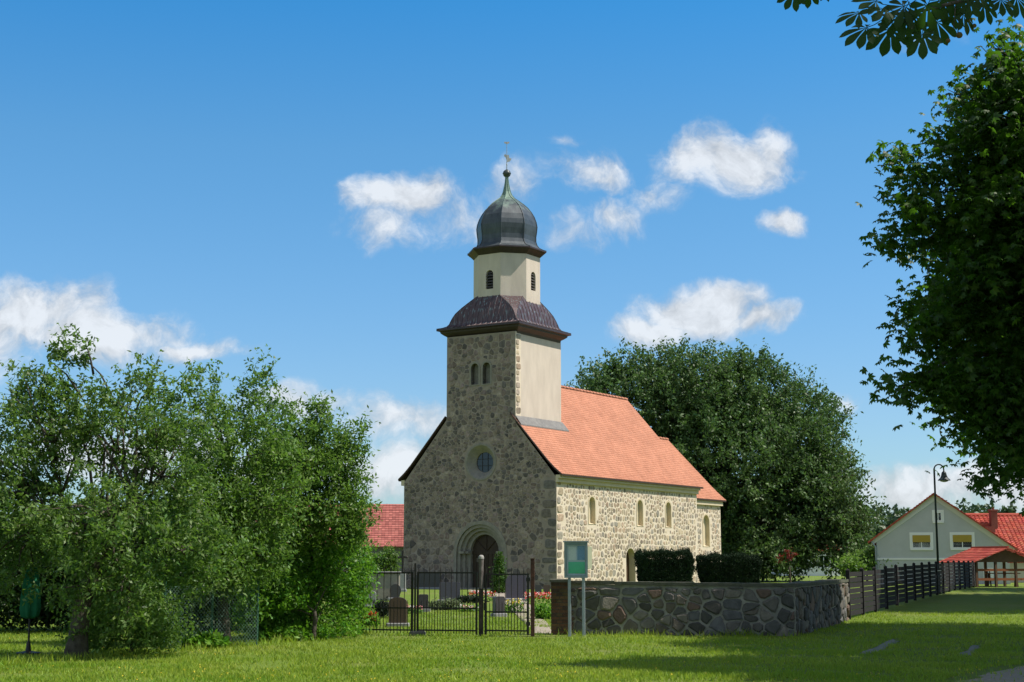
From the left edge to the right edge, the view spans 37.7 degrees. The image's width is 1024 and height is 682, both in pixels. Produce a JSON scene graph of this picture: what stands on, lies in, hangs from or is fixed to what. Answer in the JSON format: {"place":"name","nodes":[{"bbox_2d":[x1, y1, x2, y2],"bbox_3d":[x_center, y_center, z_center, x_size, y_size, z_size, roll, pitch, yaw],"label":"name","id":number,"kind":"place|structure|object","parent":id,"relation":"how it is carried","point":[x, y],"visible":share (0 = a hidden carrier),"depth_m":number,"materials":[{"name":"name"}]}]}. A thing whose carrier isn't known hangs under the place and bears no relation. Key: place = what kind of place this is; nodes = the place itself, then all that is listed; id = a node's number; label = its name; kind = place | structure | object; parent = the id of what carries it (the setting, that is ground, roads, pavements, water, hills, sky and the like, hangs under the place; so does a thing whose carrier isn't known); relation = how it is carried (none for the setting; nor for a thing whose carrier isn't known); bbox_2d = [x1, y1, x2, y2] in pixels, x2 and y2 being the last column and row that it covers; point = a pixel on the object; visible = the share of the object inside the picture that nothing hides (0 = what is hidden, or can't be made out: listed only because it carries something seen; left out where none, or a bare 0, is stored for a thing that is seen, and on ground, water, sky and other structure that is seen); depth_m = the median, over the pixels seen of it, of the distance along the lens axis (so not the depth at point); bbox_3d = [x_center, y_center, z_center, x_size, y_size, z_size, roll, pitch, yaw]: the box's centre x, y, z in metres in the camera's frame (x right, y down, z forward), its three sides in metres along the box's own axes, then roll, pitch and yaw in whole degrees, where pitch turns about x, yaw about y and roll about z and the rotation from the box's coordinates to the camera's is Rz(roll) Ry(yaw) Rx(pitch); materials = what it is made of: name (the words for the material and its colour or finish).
{"place":"outdoors","nodes":[
{"label":"outdoors","id":0,"kind":"place"},
{"bbox_2d":[469,590,550,627],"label":"path","id":1,"kind":"structure","parent":0,"point":[503,594],"depth_m":47.52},
{"bbox_2d":[0,569,1023,681],"bbox_3d":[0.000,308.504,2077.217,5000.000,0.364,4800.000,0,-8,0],"label":"ground","id":2,"kind":"structure","parent":0,"point":[1000,597],"depth_m":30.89,"materials":[{"name":"green plant"}]},
{"bbox_2d":[15,564,40,654],"bbox_3d":[-8.524,4.727,26.523,0.440,1.700,0.440,4,-9,-23],"label":"parasol","id":3,"kind":"object","parent":2,"relation":"on","point":[29,611],"visible":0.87,"depth_m":26.44,"materials":[{"name":"green fabric"}]},
{"bbox_2d":[41,552,203,653],"bbox_3d":[-6.869,4.730,26.874,2.750,1.905,2.349,0,-8,0],"label":"leafy bush","id":4,"kind":"object","parent":2,"relation":"on","point":[167,633],"visible":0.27,"depth_m":26.46,"materials":[{"name":"green plant"}]},
{"bbox_2d":[0,323,257,658],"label":"fruit tree","id":5,"kind":"object","parent":2,"relation":"on","point":[107,528],"visible":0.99,"depth_m":25.72,"materials":[{"name":"green plant"}]},
{"bbox_2d":[0,479,321,631],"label":"garden hedge","id":6,"kind":"object","parent":2,"relation":"on","point":[44,616],"visible":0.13,"depth_m":34.81,"materials":[{"name":"green plant"}]},
{"bbox_2d":[158,627,230,648],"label":"weedy plants","id":7,"kind":"object","parent":2,"relation":"on","point":[218,638],"visible":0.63,"depth_m":28.26,"materials":[{"name":"green plant"}]},
{"bbox_2d":[163,580,259,649],"bbox_3d":[-5.745,5.274,28.719,0.060,1.365,2.224,-8,-11,42],"label":"wire fence","id":8,"kind":"object","parent":2,"relation":"on","point":[246,615],"visible":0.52,"depth_m":28.89,"materials":[{"name":"green"}]},
{"bbox_2d":[123,344,329,641],"bbox_3d":[-5.799,3.046,29.587,4.206,6.051,3.318,0,-8,0],"label":"fruit tree","id":9,"kind":"object","parent":2,"relation":"on","point":[236,484],"visible":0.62,"depth_m":29.52,"materials":[{"name":"green plant"}]},
{"bbox_2d":[244,622,319,640],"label":"weedy plants","id":10,"kind":"object","parent":2,"relation":"on","point":[305,633],"visible":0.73,"depth_m":30.99,"materials":[{"name":"green plant"}]},
{"bbox_2d":[228,524,383,640],"bbox_3d":[-4.318,5.076,32.281,4.542,2.811,2.682,7,-11,-39],"label":"leafy bush","id":11,"kind":"object","parent":2,"relation":"on","point":[290,598],"visible":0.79,"depth_m":31.82,"materials":[{"name":"green plant"}]},
{"bbox_2d":[242,389,382,617],"bbox_3d":[-4.393,3.699,31.955,2.923,5.450,3.104,7,-11,-39],"label":"fruit tree","id":12,"kind":"object","parent":2,"relation":"on","point":[347,525],"visible":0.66,"depth_m":31.64,"materials":[{"name":"green plant"}]},
{"bbox_2d":[287,504,403,571],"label":"barn","id":13,"kind":"structure","parent":2,"relation":"on","point":[391,526],"depth_m":112.77,"materials":[{"name":"tile"}]},
{"bbox_2d":[365,591,375,606],"bbox_3d":[-4.664,8.573,49.452,0.465,0.664,0.280,0,-8,0],"label":"headstone","id":14,"kind":"object","parent":2,"relation":"on","point":[373,597],"visible":0.19,"depth_m":49.40,"materials":[{"name":"grey stone"}]},
{"bbox_2d":[363,611,380,625],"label":"grave flowers","id":15,"kind":"object","parent":2,"relation":"on","point":[371,619],"visible":0.44,"depth_m":37.42,"materials":[{"name":"green plant"}]},
{"bbox_2d":[347,573,399,599],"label":"wall","id":16,"kind":"structure","parent":2,"relation":"on","point":[384,581],"depth_m":57.11,"materials":[{"name":"stone"}]},
{"bbox_2d":[370,596,388,617],"bbox_3d":[-3.711,7.673,42.961,0.849,0.741,0.749,4,-9,-26],"label":"dark shrub","id":17,"kind":"object","parent":2,"relation":"on","point":[386,611],"visible":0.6,"depth_m":42.87,"materials":[{"name":"green plant"}]},
{"bbox_2d":[366,540,401,571],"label":"round shrub","id":18,"kind":"object","parent":2,"relation":"on","point":[386,561],"visible":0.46,"depth_m":84.02,"materials":[{"name":"green plant"}]},
{"bbox_2d":[361,566,413,632],"bbox_3d":[-2.778,5.766,33.363,1.217,1.480,0.036,-2,-9,15],"label":"iron fence","id":19,"kind":"object","parent":2,"relation":"on","point":[404,607],"visible":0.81,"depth_m":33.29,"materials":[{"name":"black metal"}]},
{"bbox_2d":[388,584,400,599],"bbox_3d":[-4.421,9.575,56.851,0.552,0.712,0.280,0,-8,0],"label":"headstone","id":20,"kind":"object","parent":2,"relation":"on","point":[393,590],"visible":0.66,"depth_m":56.79,"materials":[{"name":"stone"}]},
{"bbox_2d":[386,597,409,626],"bbox_3d":[-2.855,6.827,37.484,0.572,0.838,0.280,0,-8,0],"label":"headstone","id":21,"kind":"object","parent":2,"relation":"on","point":[394,611],"visible":0.72,"depth_m":37.42,"materials":[{"name":"brown stone"}]},
{"bbox_2d":[397,550,407,591],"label":"grave cross","id":22,"kind":"object","parent":2,"relation":"on","point":[402,577],"visible":0.71,"depth_m":68.10,"materials":[{"name":"grey stone"}]},
{"bbox_2d":[408,604,423,613],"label":"grave flowers","id":23,"kind":"object","parent":2,"relation":"on","point":[416,609],"visible":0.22,"depth_m":45.30,"materials":[{"name":"green plant"}]},
{"bbox_2d":[409,563,425,635],"bbox_3d":[-2.087,5.769,33.196,0.360,1.680,0.240,0,-8,0],"label":"gate post","id":24,"kind":"object","parent":2,"relation":"on","point":[417,632],"visible":0.64,"depth_m":33.14,"materials":[{"name":"black metal"}]},
{"bbox_2d":[416,566,477,634],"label":"iron gate","id":25,"kind":"structure","parent":24,"relation":"attached to","point":[453,608],"depth_m":32.99,"materials":[{"name":"black metal"}]},
{"bbox_2d":[419,594,428,611],"bbox_3d":[-2.756,8.212,46.691,0.416,0.633,0.280,0,-8,0],"label":"headstone","id":26,"kind":"object","parent":2,"relation":"on","point":[423,598],"visible":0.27,"depth_m":46.64,"materials":[{"name":"stone"}]},
{"bbox_2d":[416,573,439,588],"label":"headstone","id":27,"kind":"object","parent":2,"relation":"on","point":[434,581],"visible":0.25,"depth_m":75.08,"materials":[{"name":"stone"}]},
{"bbox_2d":[428,596,465,609],"bbox_3d":[-2.125,8.451,48.032,1.316,0.532,1.099,0,-8,0],"label":"clipped shrub","id":28,"kind":"object","parent":2,"relation":"on","point":[451,601],"visible":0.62,"depth_m":47.85,"materials":[{"name":"green plant"}]},
{"bbox_2d":[438,582,459,600],"bbox_3d":[-2.285,9.272,55.024,0.887,0.832,0.280,0,-8,0],"label":"headstone","id":29,"kind":"object","parent":2,"relation":"on","point":[448,589],"visible":0.44,"depth_m":54.97,"materials":[{"name":"stone"}]},
{"bbox_2d":[458,604,478,611],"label":"grave flowers","id":30,"kind":"object","parent":2,"relation":"on","point":[472,606],"visible":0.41,"depth_m":46.55,"materials":[{"name":"white plant"}]},
{"bbox_2d":[457,592,484,602],"bbox_3d":[-1.538,9.315,54.158,1.238,0.514,0.782,0,-8,0],"label":"grave hedge","id":31,"kind":"object","parent":2,"relation":"on","point":[471,598],"visible":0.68,"depth_m":53.98,"materials":[{"name":"green plant"}]},
{"bbox_2d":[477,555,483,635],"bbox_3d":[-0.696,5.620,32.829,0.162,1.850,0.124,0,-8,0],"label":"gate post","id":32,"kind":"object","parent":2,"relation":"on","point":[480,559],"visible":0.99,"depth_m":32.80,"materials":[{"name":"metal"}]},
{"bbox_2d":[484,567,529,634],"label":"iron gate","id":33,"kind":"structure","parent":32,"relation":"attached to","point":[505,612],"depth_m":32.65,"materials":[{"name":"black metal"}]},
{"bbox_2d":[469,590,495,600],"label":"grave flowers","id":34,"kind":"object","parent":2,"relation":"on","point":[489,593],"visible":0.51,"depth_m":55.81,"materials":[{"name":"red plant"}]},
{"bbox_2d":[488,551,507,592],"bbox_3d":[-0.544,10.070,65.026,1.008,1.945,1.016,0,-8,0],"label":"conical evergreen","id":35,"kind":"object","parent":2,"relation":"on","point":[499,580],"visible":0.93,"depth_m":64.85,"materials":[{"name":"green plant"}]},
{"bbox_2d":[490,596,506,616],"bbox_3d":[-0.381,7.766,43.546,0.424,0.680,0.280,5,-10,-28],"label":"headstone","id":36,"kind":"object","parent":2,"relation":"on","point":[499,601],"visible":0.72,"depth_m":43.49,"materials":[{"name":"stone"}]},
{"bbox_2d":[506,598,523,610],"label":"grave flowers","id":37,"kind":"object","parent":2,"relation":"on","point":[519,602],"visible":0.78,"depth_m":45.98,"materials":[{"name":"yellow plant"}]},
{"bbox_2d":[7,634,1023,681],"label":"yellow wildflowers","id":38,"kind":"object","parent":2,"relation":"on","point":[504,656],"visible":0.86,"depth_m":21.56,"materials":[{"name":"yellow plant"}]},
{"bbox_2d":[506,575,526,600],"bbox_3d":[0.157,9.247,55.946,0.900,1.092,0.280,0,-8,0],"label":"headstone","id":39,"kind":"object","parent":2,"relation":"on","point":[514,587],"visible":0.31,"depth_m":55.88,"materials":[{"name":"stone"}]},
{"bbox_2d":[530,558,534,636],"bbox_3d":[0.447,5.614,32.532,0.090,1.775,0.090,0,-8,0],"label":"gate post","id":40,"kind":"object","parent":2,"relation":"on","point":[532,600],"visible":0.84,"depth_m":32.49,"materials":[{"name":"brown metal"}]},
{"bbox_2d":[524,592,550,603],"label":"grave flowers","id":41,"kind":"object","parent":2,"relation":"on","point":[543,594],"visible":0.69,"depth_m":53.20,"materials":[{"name":"red plant"}]},
{"bbox_2d":[525,601,550,618],"bbox_3d":[0.860,7.650,42.395,0.994,0.617,0.953,0,-8,0],"label":"clipped shrub","id":42,"kind":"object","parent":2,"relation":"on","point":[542,610],"visible":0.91,"depth_m":42.20,"materials":[{"name":"green plant"}]},
{"bbox_2d":[535,585,541,592],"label":"headstone","id":43,"kind":"object","parent":2,"relation":"on","point":[538,588],"visible":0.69,"depth_m":64.84,"materials":[{"name":"stone"}]},
{"bbox_2d":[543,585,549,593],"bbox_3d":[1.500,10.746,64.907,0.288,0.370,0.140,0,-8,0],"label":"headstone","id":44,"kind":"object","parent":2,"relation":"on","point":[546,588],"visible":0.81,"depth_m":64.84,"materials":[{"name":"grey stone"}]},
{"bbox_2d":[549,579,567,634],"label":"brick pillar","id":45,"kind":"structure","parent":2,"relation":"on","point":[559,604],"depth_m":33.10,"materials":[{"name":"brown brick"}]},
{"bbox_2d":[398,142,725,588],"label":"church","id":46,"kind":"structure","parent":2,"relation":"on","point":[523,457],"depth_m":77.62,"materials":[{"name":"stone"}]},
{"bbox_2d":[469,361,479,385],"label":"tower window","id":47,"kind":"structure","parent":46,"relation":"in","point":[476,375],"depth_m":77.37,"materials":[{"name":"stone"}]},
{"bbox_2d":[465,443,495,480],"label":"round window","id":48,"kind":"structure","parent":46,"relation":"in","point":[480,461],"depth_m":76.66,"materials":[{"name":"stone"}]},
{"bbox_2d":[481,360,491,384],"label":"tower window","id":49,"kind":"structure","parent":46,"relation":"in","point":[488,368],"depth_m":76.97,"materials":[{"name":"stone"}]},
{"bbox_2d":[588,495,595,523],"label":"window","id":50,"kind":"structure","parent":46,"relation":"in","point":[591,501],"depth_m":76.77,"materials":[{"name":"paint"}]},
{"bbox_2d":[626,552,628,580],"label":"side door","id":51,"kind":"structure","parent":46,"relation":"in","point":[627,556],"depth_m":79.98,"materials":[{"name":"brown wood"}]},
{"bbox_2d":[636,498,643,525],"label":"window","id":52,"kind":"structure","parent":46,"relation":"in","point":[639,505],"depth_m":81.10,"materials":[{"name":"paint"}]},
{"bbox_2d":[665,501,671,527],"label":"window","id":53,"kind":"structure","parent":46,"relation":"in","point":[668,507],"depth_m":83.92,"materials":[{"name":"paint"}]},
{"bbox_2d":[702,514,710,546],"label":"window","id":54,"kind":"structure","parent":46,"relation":"in","point":[706,520],"depth_m":90.08,"materials":[{"name":"paint"}]},
{"bbox_2d":[563,541,591,636],"bbox_3d":[1.429,5.436,32.555,0.623,2.165,0.184,-1,-8,3],"label":"notice board","id":55,"kind":"object","parent":2,"relation":"on","point":[577,559],"visible":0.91,"depth_m":32.63,"materials":[{"name":"metal"}]},
{"bbox_2d":[634,546,695,585],"bbox_3d":[6.480,9.709,63.267,2.604,2.168,1.644,2,-9,-11],"label":"yew hedge","id":56,"kind":"object","parent":2,"relation":"on","point":[663,565],"visible":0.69,"depth_m":62.70,"materials":[{"name":"green plant"}]},
{"bbox_2d":[571,579,849,635],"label":"churchyard wall","id":57,"kind":"structure","parent":2,"relation":"on","point":[674,608],"depth_m":33.14,"materials":[{"name":"grey stone"}]},
{"bbox_2d":[564,333,886,581],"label":"beech tree","id":58,"kind":"object","parent":2,"relation":"on","point":[744,416],"visible":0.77,"depth_m":102.91,"materials":[{"name":"green plant"}]},
{"bbox_2d":[695,550,762,582],"bbox_3d":[9.439,10.072,65.225,2.939,2.007,1.648,2,-9,-11],"label":"yew hedge","id":59,"kind":"object","parent":2,"relation":"on","point":[712,568],"visible":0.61,"depth_m":64.67,"materials":[{"name":"green plant"}]},
{"bbox_2d":[776,549,797,581],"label":"copper shrub","id":60,"kind":"object","parent":2,"relation":"on","point":[788,555],"visible":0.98,"depth_m":97.94,"materials":[{"name":"red plant"}]},
{"bbox_2d":[771,545,839,575],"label":"white house","id":61,"kind":"structure","parent":2,"relation":"on","point":[819,572],"depth_m":148.25,"materials":[{"name":"white paint"}]},
{"bbox_2d":[817,554,829,568],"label":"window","id":62,"kind":"structure","parent":61,"relation":"in","point":[825,554],"depth_m":148.41,"materials":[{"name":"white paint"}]},
{"bbox_2d":[830,545,898,580],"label":"green shrub","id":63,"kind":"object","parent":2,"relation":"on","point":[864,560],"visible":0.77,"depth_m":92.60,"materials":[{"name":"green plant"}]},
{"bbox_2d":[777,0,1023,59],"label":"chestnut tree","id":64,"kind":"object","parent":2,"relation":"on","point":[903,19],"visible":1,"depth_m":10.34,"materials":[{"name":"green plant"}]},
{"bbox_2d":[846,560,978,619],"bbox_3d":[17.375,9.969,61.807,0.120,1.902,42.960,-3,-9,21],"label":"board fence","id":65,"kind":"object","parent":2,"relation":"on","point":[923,573],"visible":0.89,"depth_m":53.09,"materials":[{"name":"brown wood"}]},
{"bbox_2d":[855,12,1023,517],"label":"chestnut tree","id":66,"kind":"object","parent":2,"relation":"on","point":[985,208],"visible":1,"depth_m":23.48,"materials":[{"name":"green plant"}]},
{"bbox_2d":[933,464,949,593],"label":"street lamp","id":67,"kind":"object","parent":2,"relation":"on","point":[943,478],"visible":0.89,"depth_m":65.41,"materials":[{"name":"grey metal"}]},
{"bbox_2d":[868,493,1017,583],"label":"gabled house","id":68,"kind":"structure","parent":2,"relation":"on","point":[908,538],"depth_m":91.87,"materials":[{"name":"white paint"}]},
{"bbox_2d":[909,532,933,549],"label":"window","id":69,"kind":"structure","parent":68,"relation":"in","point":[926,537],"depth_m":91.97,"materials":[{"name":"white paint"}]},
{"bbox_2d":[932,510,943,522],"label":"window","id":70,"kind":"structure","parent":68,"relation":"in","point":[939,520],"depth_m":91.88,"materials":[{"name":"white paint"}]},
{"bbox_2d":[950,532,974,549],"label":"window","id":71,"kind":"structure","parent":68,"relation":"in","point":[963,537],"depth_m":91.25,"materials":[{"name":"white paint"}]},
{"bbox_2d":[983,568,993,577],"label":"window","id":72,"kind":"structure","parent":68,"relation":"in","point":[992,575],"depth_m":90.52,"materials":[{"name":"white paint"}]},
{"bbox_2d":[886,115,1023,410],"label":"chestnut tree","id":73,"kind":"object","parent":2,"relation":"on","point":[941,352],"visible":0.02,"depth_m":36.94,"materials":[{"name":"green plant"}]},
{"bbox_2d":[912,345,1023,502],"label":"chestnut tree","id":74,"kind":"object","parent":2,"relation":"on","point":[941,443],"visible":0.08,"depth_m":62.76,"materials":[{"name":"green plant"}]},
{"bbox_2d":[939,546,1023,586],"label":"garden shelter","id":75,"kind":"object","parent":2,"relation":"on","point":[1002,554],"visible":0.89,"depth_m":81.21,"materials":[{"name":"tile"}]},
{"bbox_2d":[966,508,1023,582],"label":"red roof house","id":76,"kind":"structure","parent":2,"relation":"on","point":[1008,527],"depth_m":100.31,"materials":[{"name":"beige"}]},
{"bbox_2d":[985,573,1021,586],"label":"picnic bench","id":77,"kind":"object","parent":2,"relation":"on","point":[989,576],"visible":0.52,"depth_m":81.93,"materials":[{"name":"brown wood"}]},
{"bbox_2d":[1018,465,1023,500],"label":"chestnut tree","id":78,"kind":"object","parent":2,"relation":"on","point":[1021,494],"visible":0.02,"depth_m":78.65,"materials":[{"name":"green plant"}]},
{"bbox_2d":[0,0,1023,522],"label":"sky","id":79,"kind":"structure","parent":0,"point":[310,181],"materials":[{"name":"blue"}]},
{"bbox_2d":[535,627,550,632],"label":"path","id":80,"kind":"structure","parent":0,"point":[546,629],"depth_m":35.50,"materials":[{"name":"beige stone"}]},
{"bbox_2d":[861,639,899,653],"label":"path","id":81,"kind":"structure","parent":0,"point":[881,646],"depth_m":28.54,"materials":[{"name":"grey stone"}]},
{"bbox_2d":[960,645,979,654],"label":"path","id":82,"kind":"structure","parent":0,"point":[971,648],"depth_m":27.73,"materials":[{"name":"grey stone"}]},
{"bbox_2d":[958,666,1023,681],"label":"road","id":83,"kind":"structure","parent":0,"point":[1007,677],"depth_m":21.02,"materials":[{"name":"grey asphalt"}]},
{"bbox_3d":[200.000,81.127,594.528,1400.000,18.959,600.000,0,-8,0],"label":"hills","id":84,"kind":"structure","parent":0,"visible":0},
{"bbox_2d":[46,498,1023,568],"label":"woodland","id":85,"kind":"object","parent":84,"relation":"on","point":[890,518],"visible":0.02,"depth_m":421.15,"materials":[{"name":"green plant"}]}
]}

